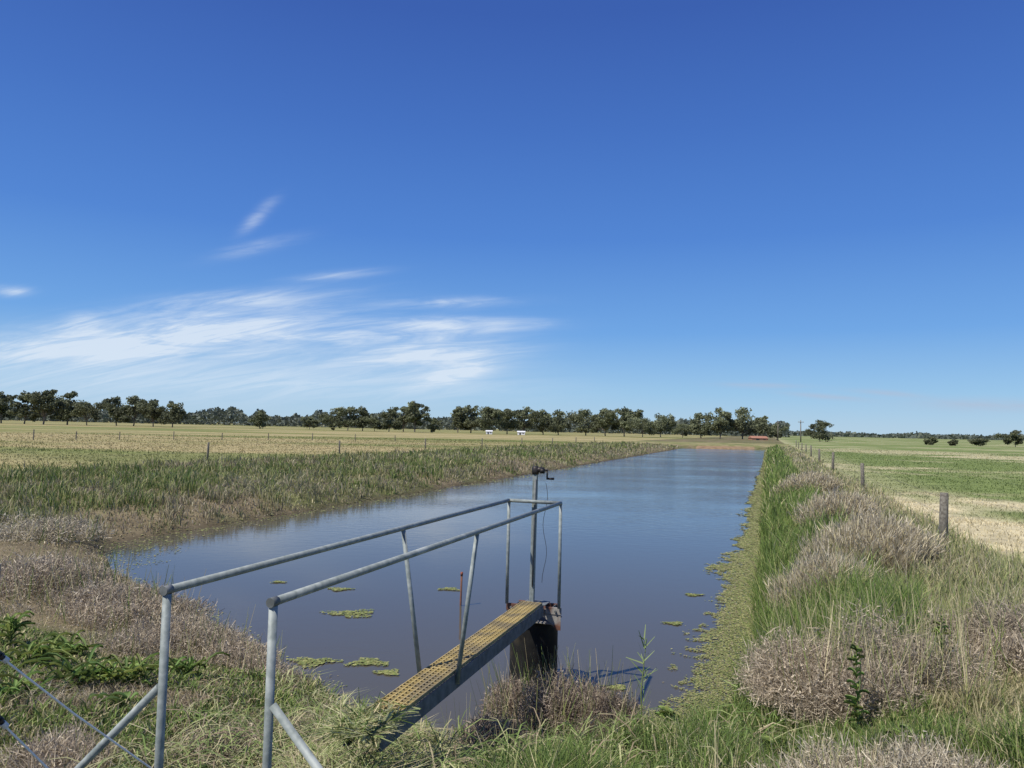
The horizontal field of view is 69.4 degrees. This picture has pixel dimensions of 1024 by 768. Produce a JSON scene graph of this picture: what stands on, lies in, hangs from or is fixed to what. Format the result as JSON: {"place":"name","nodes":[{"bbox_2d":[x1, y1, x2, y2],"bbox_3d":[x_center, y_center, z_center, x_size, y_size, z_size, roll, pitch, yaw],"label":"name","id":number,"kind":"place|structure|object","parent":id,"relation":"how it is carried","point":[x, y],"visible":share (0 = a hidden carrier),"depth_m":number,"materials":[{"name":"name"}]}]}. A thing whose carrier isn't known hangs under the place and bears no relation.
{"place":"outdoors","nodes":[
{"label":"outdoors","id":0,"kind":"place"},
{"bbox_2d":[0,432,583,470],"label":"meadow grass","id":1,"kind":"structure","parent":0,"point":[177,451],"depth_m":59.45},
{"bbox_2d":[103,448,765,743],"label":"water","id":2,"kind":"structure","parent":0,"point":[646,538],"depth_m":12.86,"materials":[{"name":"blue liquid"}]},
{"bbox_2d":[286,657,343,667],"bbox_3d":[-2.090,2.926,7.841,0.490,0.012,0.417,4,-4,-39],"label":"algae patch","id":3,"kind":"object","parent":2,"relation":"on","point":[302,662],"visible":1,"depth_m":7.81,"materials":[{"name":"green plant"}]},
{"bbox_2d":[328,587,355,590],"bbox_3d":[-2.610,3.126,11.314,0.362,0.013,0.291,4,-4,-36],"label":"algae patch","id":4,"kind":"object","parent":2,"relation":"on","point":[337,588],"visible":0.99,"depth_m":11.28,"materials":[{"name":"green plant"}]},
{"bbox_2d":[321,609,373,617],"bbox_3d":[-2.175,3.042,9.794,0.736,0.012,0.445,2,-4,-15],"label":"algae patch","id":5,"kind":"object","parent":2,"relation":"on","point":[347,613],"visible":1,"depth_m":9.83,"materials":[{"name":"green plant"}]},
{"bbox_2d":[344,657,388,665],"bbox_3d":[-1.527,2.937,7.826,0.476,0.012,0.289,1,-3,0],"label":"algae patch","id":6,"kind":"object","parent":2,"relation":"on","point":[372,661],"visible":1,"depth_m":7.80,"materials":[{"name":"green plant"}]},
{"bbox_2d":[372,669,398,674],"bbox_3d":[-1.280,2.924,7.517,0.300,0.012,0.198,1,-3,0],"label":"algae patch","id":7,"kind":"object","parent":2,"relation":"on","point":[388,672],"visible":1,"depth_m":7.51,"materials":[{"name":"green plant"}]},
{"bbox_2d":[97,452,765,737],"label":"algae mat","id":8,"kind":"object","parent":2,"relation":"on","point":[751,542],"visible":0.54,"depth_m":10.03,"materials":[{"name":"green plant"}]},
{"bbox_2d":[437,587,459,590],"bbox_3d":[-0.972,3.169,11.453,0.363,0.013,0.231,1,-3,0],"label":"algae patch","id":9,"kind":"object","parent":2,"relation":"on","point":[450,588],"visible":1,"depth_m":11.44,"materials":[{"name":"green plant"}]},
{"bbox_2d":[460,572,462,605],"bbox_3d":[-0.722,3.135,10.400,0.045,0.971,0.034,1,-3,0],"label":"rusty stake","id":10,"kind":"object","parent":2,"relation":"in","point":[461,574],"visible":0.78,"depth_m":10.40,"materials":[{"name":"metal"}]},
{"bbox_2d":[509,623,557,687],"bbox_3d":[0.203,3.117,7.255,0.492,1.665,0.492,1,-3,0],"label":"outlet pipe","id":11,"kind":"object","parent":2,"relation":"in","point":[544,637],"visible":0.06,"depth_m":7.08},
{"bbox_2d":[600,684,625,689],"bbox_3d":[0.995,2.953,7.197,0.253,0.012,0.166,2,-4,-15],"label":"algae patch","id":12,"kind":"object","parent":2,"relation":"on","point":[612,686],"visible":0.59,"depth_m":7.22,"materials":[{"name":"green plant"}]},
{"bbox_2d":[35,666,892,767],"bbox_3d":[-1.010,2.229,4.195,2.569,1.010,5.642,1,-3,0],"label":"cut grass","id":13,"kind":"structure","parent":0,"point":[331,759],"depth_m":4.66,"materials":[{"name":"plant"}]},
{"bbox_2d":[0,420,1023,767],"bbox_3d":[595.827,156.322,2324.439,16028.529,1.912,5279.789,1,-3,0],"label":"ground","id":14,"kind":"structure","parent":0,"point":[916,446],"depth_m":45.81,"materials":[{"name":"plant"}]},
{"bbox_2d":[0,391,17,422],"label":"gum tree","id":15,"kind":"object","parent":14,"relation":"on","point":[4,402],"visible":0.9,"depth_m":263.11,"materials":[{"name":"green plant"}]},
{"bbox_2d":[0,611,35,644],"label":"leafy weed","id":16,"kind":"object","parent":14,"relation":"on","point":[12,625],"visible":1,"depth_m":6.22,"materials":[{"name":"green plant"}]},
{"bbox_2d":[5,395,44,423],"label":"gum tree","id":17,"kind":"object","parent":14,"relation":"on","point":[21,410],"visible":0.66,"depth_m":249.51,"materials":[{"name":"green plant"}]},
{"bbox_2d":[0,661,57,705],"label":"leafy weed","id":18,"kind":"object","parent":14,"relation":"on","point":[15,687],"visible":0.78,"depth_m":4.88,"materials":[{"name":"green plant"}]},
{"bbox_2d":[0,632,77,667],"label":"leafy weed","id":19,"kind":"object","parent":14,"relation":"on","point":[37,651],"visible":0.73,"depth_m":5.72,"materials":[{"name":"green plant"}]},
{"bbox_2d":[20,389,69,424],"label":"gum tree","id":20,"kind":"object","parent":14,"relation":"on","point":[45,404],"visible":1,"depth_m":241.57,"materials":[{"name":"green plant"}]},
{"bbox_2d":[0,501,114,544],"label":"dry shrub","id":21,"kind":"object","parent":14,"relation":"on","point":[68,526],"visible":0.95,"depth_m":13.60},
{"bbox_2d":[28,629,98,656],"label":"leafy weed","id":22,"kind":"object","parent":14,"relation":"on","point":[78,647],"visible":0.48,"depth_m":6.26,"materials":[{"name":"green plant"}]},
{"bbox_2d":[0,535,133,603],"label":"dry shrub","id":23,"kind":"object","parent":14,"relation":"on","point":[53,570],"visible":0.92,"depth_m":8.91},
{"bbox_2d":[0,709,135,767],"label":"dry shrub","id":24,"kind":"object","parent":14,"relation":"on","point":[77,748],"visible":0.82,"depth_m":4.05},
{"bbox_2d":[51,391,86,424],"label":"gum tree","id":25,"kind":"object","parent":14,"relation":"on","point":[64,415],"visible":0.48,"depth_m":255.11,"materials":[{"name":"green plant"}]},
{"bbox_2d":[0,563,151,767],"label":"electric fence","id":26,"kind":"object","parent":14,"relation":"on","point":[4,723],"visible":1,"depth_m":2.63,"materials":[{"name":"grey metal"}]},
{"bbox_2d":[14,644,146,690],"bbox_3d":[-3.119,2.059,5.353,0.835,0.297,0.576,4,-4,-36],"label":"leafy weed","id":27,"kind":"object","parent":14,"relation":"on","point":[89,672],"visible":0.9,"depth_m":5.32,"materials":[{"name":"green plant"}]},
{"bbox_2d":[69,400,111,425],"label":"gum tree","id":28,"kind":"object","parent":14,"relation":"on","point":[81,407],"visible":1,"depth_m":238.68,"materials":[{"name":"green plant"}]},
{"bbox_2d":[0,559,224,633],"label":"dry shrub","id":29,"kind":"object","parent":14,"relation":"on","point":[101,601],"visible":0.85,"depth_m":8.06,"materials":[{"name":"plant"}]},
{"bbox_2d":[87,691,138,707],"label":"leafy weed","id":30,"kind":"object","parent":14,"relation":"on","point":[114,696],"visible":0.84,"depth_m":4.88,"materials":[{"name":"green plant"}]},
{"bbox_2d":[102,396,132,425],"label":"gum tree","id":31,"kind":"object","parent":14,"relation":"on","point":[116,402],"visible":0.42,"depth_m":259.65,"materials":[{"name":"green plant"}]},
{"bbox_2d":[90,652,169,685],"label":"leafy weed","id":32,"kind":"object","parent":14,"relation":"on","point":[137,664],"visible":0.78,"depth_m":5.51,"materials":[{"name":"green plant"}]},
{"bbox_2d":[113,395,147,425],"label":"gum tree","id":33,"kind":"object","parent":14,"relation":"on","point":[129,410],"visible":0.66,"depth_m":253.52,"materials":[{"name":"green plant"}]},
{"bbox_2d":[133,399,165,426],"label":"gum tree","id":34,"kind":"object","parent":14,"relation":"on","point":[154,415],"visible":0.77,"depth_m":249.65,"materials":[{"name":"green plant"}]},
{"bbox_2d":[0,535,322,767],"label":"dead ground cover","id":35,"kind":"object","parent":14,"relation":"on","point":[46,697],"visible":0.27,"depth_m":5.31,"materials":[{"name":"plant"}]},
{"bbox_2d":[66,598,261,663],"bbox_3d":[-3.432,2.432,7.069,1.616,0.517,1.860,-2,-4,39],"label":"dry shrub","id":36,"kind":"object","parent":14,"relation":"on","point":[139,641],"visible":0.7,"depth_m":7.07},
{"bbox_2d":[147,401,188,426],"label":"gum tree","id":37,"kind":"object","parent":14,"relation":"on","point":[176,414],"visible":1,"depth_m":237.94,"materials":[{"name":"green plant"}]},
{"bbox_2d":[0,614,354,767],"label":"green weeds","id":38,"kind":"object","parent":14,"relation":"on","point":[52,716],"visible":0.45,"depth_m":5.22,"materials":[{"name":"green plant"}]},
{"bbox_2d":[155,652,229,680],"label":"leafy weed","id":39,"kind":"object","parent":14,"relation":"on","point":[189,667],"visible":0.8,"depth_m":6.01,"materials":[{"name":"green plant"}]},
{"bbox_2d":[33,429,393,439],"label":"timber fence","id":40,"kind":"object","parent":14,"relation":"on","point":[312,434],"visible":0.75,"depth_m":77.53,"materials":[{"name":"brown wood"}]},
{"bbox_2d":[150,710,278,767],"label":"dry shrub","id":41,"kind":"object","parent":14,"relation":"on","point":[223,742],"visible":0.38,"depth_m":4.51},
{"bbox_2d":[169,627,289,679],"bbox_3d":[-2.635,2.564,6.898,1.218,0.417,1.165,1,-3,0],"label":"dry shrub","id":42,"kind":"object","parent":14,"relation":"on","point":[249,659],"visible":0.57,"depth_m":6.84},
{"bbox_2d":[247,410,270,428],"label":"gum tree","id":43,"kind":"object","parent":14,"relation":"on","point":[259,417],"visible":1,"depth_m":268.74,"materials":[{"name":"green plant"}]},
{"bbox_2d":[0,437,594,459],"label":"timber fence","id":44,"kind":"object","parent":14,"relation":"on","point":[208,444],"visible":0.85,"depth_m":38.78,"materials":[{"name":"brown wood"}]},
{"bbox_2d":[301,416,319,429],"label":"gum tree","id":45,"kind":"object","parent":14,"relation":"on","point":[311,421],"visible":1,"depth_m":278.91,"materials":[{"name":"green plant"}]},
{"bbox_2d":[74,499,561,767],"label":"walkway","id":46,"kind":"structure","parent":14,"relation":"on","point":[435,683],"depth_m":4.44,"materials":[{"name":"metal"}]},
{"bbox_2d":[506,599,561,630],"bbox_3d":[0.248,2.216,7.167,0.544,0.216,0.334,0,-4,19],"label":"rusty headstock","id":47,"kind":"object","parent":46,"relation":"attached to","point":[552,616],"visible":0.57,"depth_m":6.98,"materials":[{"name":"metal"}]},
{"bbox_2d":[526,466,553,601],"bbox_3d":[0.262,1.445,7.105,0.264,1.306,0.140,0,-4,19],"label":"gate winder","id":48,"kind":"object","parent":47,"relation":"on","point":[536,470],"visible":0.9,"depth_m":7.10,"materials":[{"name":"metal"}]},
{"bbox_2d":[318,408,342,429],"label":"gum tree","id":49,"kind":"object","parent":14,"relation":"on","point":[327,418],"visible":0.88,"depth_m":263.98,"materials":[{"name":"green plant"}]},
{"bbox_2d":[0,441,680,545],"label":"channel bank weeds","id":50,"kind":"object","parent":14,"relation":"on","point":[181,474],"visible":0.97,"depth_m":25.14,"materials":[{"name":"green plant"}]},
{"bbox_2d":[333,406,366,430],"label":"gum tree","id":51,"kind":"object","parent":14,"relation":"on","point":[350,420],"visible":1,"depth_m":261.13,"materials":[{"name":"green plant"}]},
{"bbox_2d":[296,687,427,767],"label":"grass clippings","id":52,"kind":"object","parent":14,"relation":"on","point":[364,723],"depth_m":4.00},
{"bbox_2d":[353,408,374,430],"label":"gum tree","id":53,"kind":"object","parent":14,"relation":"on","point":[361,423],"visible":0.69,"depth_m":262.96,"materials":[{"name":"green plant"}]},
{"bbox_2d":[362,416,382,430],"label":"gum tree","id":54,"kind":"object","parent":14,"relation":"on","point":[375,422],"visible":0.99,"depth_m":253.81,"materials":[{"name":"green plant"}]},
{"bbox_2d":[378,409,402,431],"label":"gum tree","id":55,"kind":"object","parent":14,"relation":"on","point":[389,423],"visible":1,"depth_m":250.30,"materials":[{"name":"green plant"}]},
{"bbox_2d":[2,405,789,436],"bbox_3d":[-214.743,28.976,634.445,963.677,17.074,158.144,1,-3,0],"label":"woodland","id":56,"kind":"object","parent":14,"relation":"on","point":[230,415],"visible":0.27,"depth_m":574.61,"materials":[{"name":"green plant"}]},
{"bbox_2d":[390,406,410,431],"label":"gum tree","id":57,"kind":"object","parent":14,"relation":"on","point":[403,419],"visible":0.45,"depth_m":262.08,"materials":[{"name":"green plant"}]},
{"bbox_2d":[404,401,430,431],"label":"gum tree","id":58,"kind":"object","parent":14,"relation":"on","point":[414,414],"visible":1,"depth_m":252.56,"materials":[{"name":"green plant"}]},
{"bbox_2d":[427,418,442,432],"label":"gum tree","id":59,"kind":"object","parent":14,"relation":"on","point":[432,427],"visible":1,"depth_m":253.80,"materials":[{"name":"green plant"}]},
{"bbox_2d":[450,408,465,432],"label":"gum tree","id":60,"kind":"object","parent":14,"relation":"on","point":[458,416],"visible":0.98,"depth_m":275.95,"materials":[{"name":"green plant"}]},
{"bbox_2d":[456,405,487,432],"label":"gum tree","id":61,"kind":"object","parent":14,"relation":"on","point":[470,422],"visible":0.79,"depth_m":276.74,"materials":[{"name":"green plant"}]},
{"bbox_2d":[429,693,549,754],"bbox_3d":[-0.143,2.571,5.364,0.939,0.475,0.891,-2,-5,44],"label":"dry shrub","id":62,"kind":"object","parent":14,"relation":"on","point":[477,726],"visible":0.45,"depth_m":5.38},
{"bbox_2d":[475,406,505,430],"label":"gum tree","id":63,"kind":"object","parent":14,"relation":"on","point":[490,416],"visible":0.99,"depth_m":252.09,"materials":[{"name":"green plant"}]},
{"bbox_2d":[497,408,523,433],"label":"gum tree","id":64,"kind":"object","parent":14,"relation":"on","point":[506,422],"visible":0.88,"depth_m":258.27,"materials":[{"name":"green plant"}]},
{"bbox_2d":[511,406,539,430],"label":"gum tree","id":65,"kind":"object","parent":14,"relation":"on","point":[523,424],"visible":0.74,"depth_m":267.21,"materials":[{"name":"green plant"}]},
{"bbox_2d":[528,409,556,434],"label":"gum tree","id":66,"kind":"object","parent":14,"relation":"on","point":[544,420],"visible":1,"depth_m":260.97,"materials":[{"name":"green plant"}]},
{"bbox_2d":[546,409,571,434],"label":"gum tree","id":67,"kind":"object","parent":14,"relation":"on","point":[561,422],"visible":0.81,"depth_m":269.36,"materials":[{"name":"green plant"}]},
{"bbox_2d":[470,639,657,745],"bbox_3d":[0.439,2.700,6.320,1.610,0.734,1.614,1,-3,0],"label":"dry shrub","id":68,"kind":"object","parent":14,"relation":"on","point":[546,700],"visible":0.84,"depth_m":6.18,"materials":[{"name":"plant"}]},
{"bbox_2d":[562,409,600,435],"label":"gum tree","id":69,"kind":"object","parent":14,"relation":"on","point":[578,418],"visible":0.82,"depth_m":273.39,"materials":[{"name":"green plant"}]},
{"bbox_2d":[590,408,618,435],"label":"gum tree","id":70,"kind":"object","parent":14,"relation":"on","point":[604,422],"visible":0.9,"depth_m":266.33,"materials":[{"name":"green plant"}]},
{"bbox_2d":[604,406,643,436],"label":"gum tree","id":71,"kind":"object","parent":14,"relation":"on","point":[624,412],"visible":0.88,"depth_m":262.88,"materials":[{"name":"green plant"}]},
{"bbox_2d":[626,624,656,720],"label":"grass stalk","id":72,"kind":"object","parent":14,"relation":"on","point":[645,642],"depth_m":5.85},
{"bbox_2d":[626,417,657,436],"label":"gum tree","id":73,"kind":"object","parent":14,"relation":"on","point":[636,423],"visible":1,"depth_m":251.89,"materials":[{"name":"green plant"}]},
{"bbox_2d":[643,413,676,436],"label":"gum tree","id":74,"kind":"object","parent":14,"relation":"on","point":[671,424],"visible":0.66,"depth_m":269.38,"materials":[{"name":"green plant"}]},
{"bbox_2d":[655,705,680,725],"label":"leafy weed","id":75,"kind":"object","parent":14,"relation":"on","point":[661,712],"visible":0.5,"depth_m":5.85,"materials":[{"name":"green plant"}]},
{"bbox_2d":[671,424,692,437],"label":"gum tree","id":76,"kind":"object","parent":14,"relation":"on","point":[679,428],"visible":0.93,"depth_m":261.23,"materials":[{"name":"green plant"}]},
{"bbox_2d":[685,411,713,437],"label":"gum tree","id":77,"kind":"object","parent":14,"relation":"on","point":[696,422],"visible":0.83,"depth_m":260.34,"materials":[{"name":"green plant"}]},
{"bbox_2d":[701,407,734,438],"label":"gum tree","id":78,"kind":"object","parent":14,"relation":"on","point":[719,424],"visible":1,"depth_m":251.57,"materials":[{"name":"green plant"}]},
{"bbox_2d":[720,671,741,711],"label":"grass stalk","id":79,"kind":"object","parent":14,"relation":"on","point":[737,685],"depth_m":5.89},
{"bbox_2d":[455,684,1023,767],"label":"reed grass","id":80,"kind":"structure","parent":14,"relation":"on","point":[567,753],"depth_m":4.35,"materials":[{"name":"plant"}]},
{"bbox_2d":[725,407,773,438],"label":"gum tree","id":81,"kind":"object","parent":14,"relation":"on","point":[756,428],"visible":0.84,"depth_m":253.04,"materials":[{"name":"green plant"}]},
{"bbox_2d":[646,720,871,767],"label":"grass","id":82,"kind":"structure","parent":14,"relation":"on","point":[736,760],"depth_m":3.75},
{"bbox_2d":[752,415,773,437],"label":"gum tree","id":83,"kind":"object","parent":14,"relation":"on","point":[764,418],"visible":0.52,"depth_m":256.22,"materials":[{"name":"green plant"}]},
{"bbox_2d":[760,735,787,755],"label":"leafy weed","id":84,"kind":"object","parent":14,"relation":"on","point":[777,740],"visible":0.34,"depth_m":4.55,"materials":[{"name":"green plant"}]},
{"bbox_2d":[765,423,788,437],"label":"gum tree","id":85,"kind":"object","parent":14,"relation":"on","point":[776,426],"visible":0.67,"depth_m":259.44,"materials":[{"name":"green plant"}]},
{"bbox_2d":[769,468,844,494],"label":"dry stalk clump","id":86,"kind":"object","parent":14,"relation":"on","point":[826,482],"visible":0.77,"depth_m":24.44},
{"bbox_2d":[799,420,834,441],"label":"gum tree","id":87,"kind":"object","parent":14,"relation":"on","point":[819,426],"visible":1,"depth_m":229.47,"materials":[{"name":"green plant"}]},
{"bbox_2d":[760,541,892,612],"bbox_3d":[3.857,2.504,9.174,1.445,1.103,1.356,1,-3,0],"label":"dry stalk clump","id":88,"kind":"object","parent":14,"relation":"on","point":[797,574],"visible":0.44,"depth_m":9.09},
{"bbox_2d":[704,444,970,716],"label":"bank grass","id":89,"kind":"structure","parent":14,"relation":"on","point":[779,543],"depth_m":8.68,"materials":[{"name":"plant"}]},
{"bbox_2d":[788,486,886,526],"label":"dry stalk clump","id":90,"kind":"object","parent":14,"relation":"on","point":[852,501],"visible":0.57,"depth_m":15.53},
{"bbox_2d":[844,643,868,728],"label":"leafy weed","id":91,"kind":"object","parent":14,"relation":"on","point":[854,701],"visible":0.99,"depth_m":4.59,"materials":[{"name":"green plant"}]},
{"bbox_2d":[728,572,1011,732],"bbox_3d":[2.541,1.926,5.344,1.748,0.894,1.799,-2,-5,44],"label":"dry shrub","id":92,"kind":"object","parent":14,"relation":"on","point":[805,674],"visible":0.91,"depth_m":5.13,"materials":[{"name":"plant"}]},
{"bbox_2d":[796,440,948,543],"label":"timber fence","id":93,"kind":"object","parent":14,"relation":"on","point":[943,511],"visible":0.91,"depth_m":13.07,"materials":[{"name":"grey wood"}]},
{"bbox_2d":[797,505,949,579],"bbox_3d":[5.307,2.362,10.993,1.964,1.188,2.094,-2,-5,42],"label":"dry stalk clump","id":94,"kind":"object","parent":14,"relation":"on","point":[907,540],"visible":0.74,"depth_m":10.61,"materials":[{"name":"plant"}]},
{"bbox_2d":[746,449,1023,755],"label":"mixed long grass","id":95,"kind":"structure","parent":14,"relation":"on","point":[994,696],"depth_m":4.70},
{"bbox_2d":[754,693,1023,767],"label":"dry shrub","id":96,"kind":"object","parent":14,"relation":"on","point":[924,756],"visible":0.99,"depth_m":3.68,"materials":[{"name":"plant"}]},
{"bbox_2d":[774,430,1023,440],"bbox_3d":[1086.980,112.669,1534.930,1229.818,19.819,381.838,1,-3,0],"label":"woodland","id":97,"kind":"object","parent":14,"relation":"on","point":[921,435],"visible":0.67,"depth_m":1383.18,"materials":[{"name":"green plant"}]},
{"bbox_2d":[795,447,1023,562],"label":"pasture grass","id":98,"kind":"structure","parent":14,"relation":"on","point":[967,520],"depth_m":31.07,"materials":[{"name":"plant"}]},
{"bbox_2d":[884,724,946,746],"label":"leafy weed","id":99,"kind":"object","parent":14,"relation":"on","point":[901,725],"visible":0.16,"depth_m":4.09,"materials":[{"name":"green plant"}]},
{"bbox_2d":[923,437,938,444],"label":"tree","id":100,"kind":"object","parent":14,"relation":"on","point":[930,441],"visible":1,"depth_m":188.78,"materials":[{"name":"green plant"}]},
{"bbox_2d":[931,615,952,678],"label":"leafy weed","id":101,"kind":"object","parent":14,"relation":"on","point":[944,629],"visible":0.48,"depth_m":5.32,"materials":[{"name":"green plant"}]},
{"bbox_2d":[947,439,957,445],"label":"tree","id":102,"kind":"object","parent":14,"relation":"on","point":[953,442],"visible":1,"depth_m":189.36,"materials":[{"name":"green plant"}]},
{"bbox_2d":[893,575,1023,679],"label":"dry shrub","id":103,"kind":"object","parent":14,"relation":"on","point":[1011,646],"visible":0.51,"depth_m":6.06,"materials":[{"name":"plant"}]},
{"bbox_2d":[967,438,990,445],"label":"tree","id":104,"kind":"object","parent":14,"relation":"on","point":[979,442],"visible":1,"depth_m":188.01,"materials":[{"name":"green plant"}]},
{"bbox_2d":[992,430,1023,446],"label":"tree","id":105,"kind":"object","parent":14,"relation":"on","point":[1016,436],"visible":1,"depth_m":189.06,"materials":[{"name":"green plant"}]},
{"bbox_2d":[0,0,1023,435],"label":"sky","id":106,"kind":"structure","parent":0,"point":[790,211],"materials":[{"name":"blue"}]},
{"bbox_2d":[748,436,767,439],"bbox_3d":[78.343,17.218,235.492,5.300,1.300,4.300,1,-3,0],"label":"farm house","id":107,"kind":"structure","parent":0,"point":[757,437],"depth_m":234.08,"materials":[{"name":"brick"}]},
{"bbox_2d":[779,445,1023,674],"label":"dry bank grass","id":108,"kind":"structure","parent":0,"point":[976,565],"depth_m":9.95,"materials":[{"name":"plant"}]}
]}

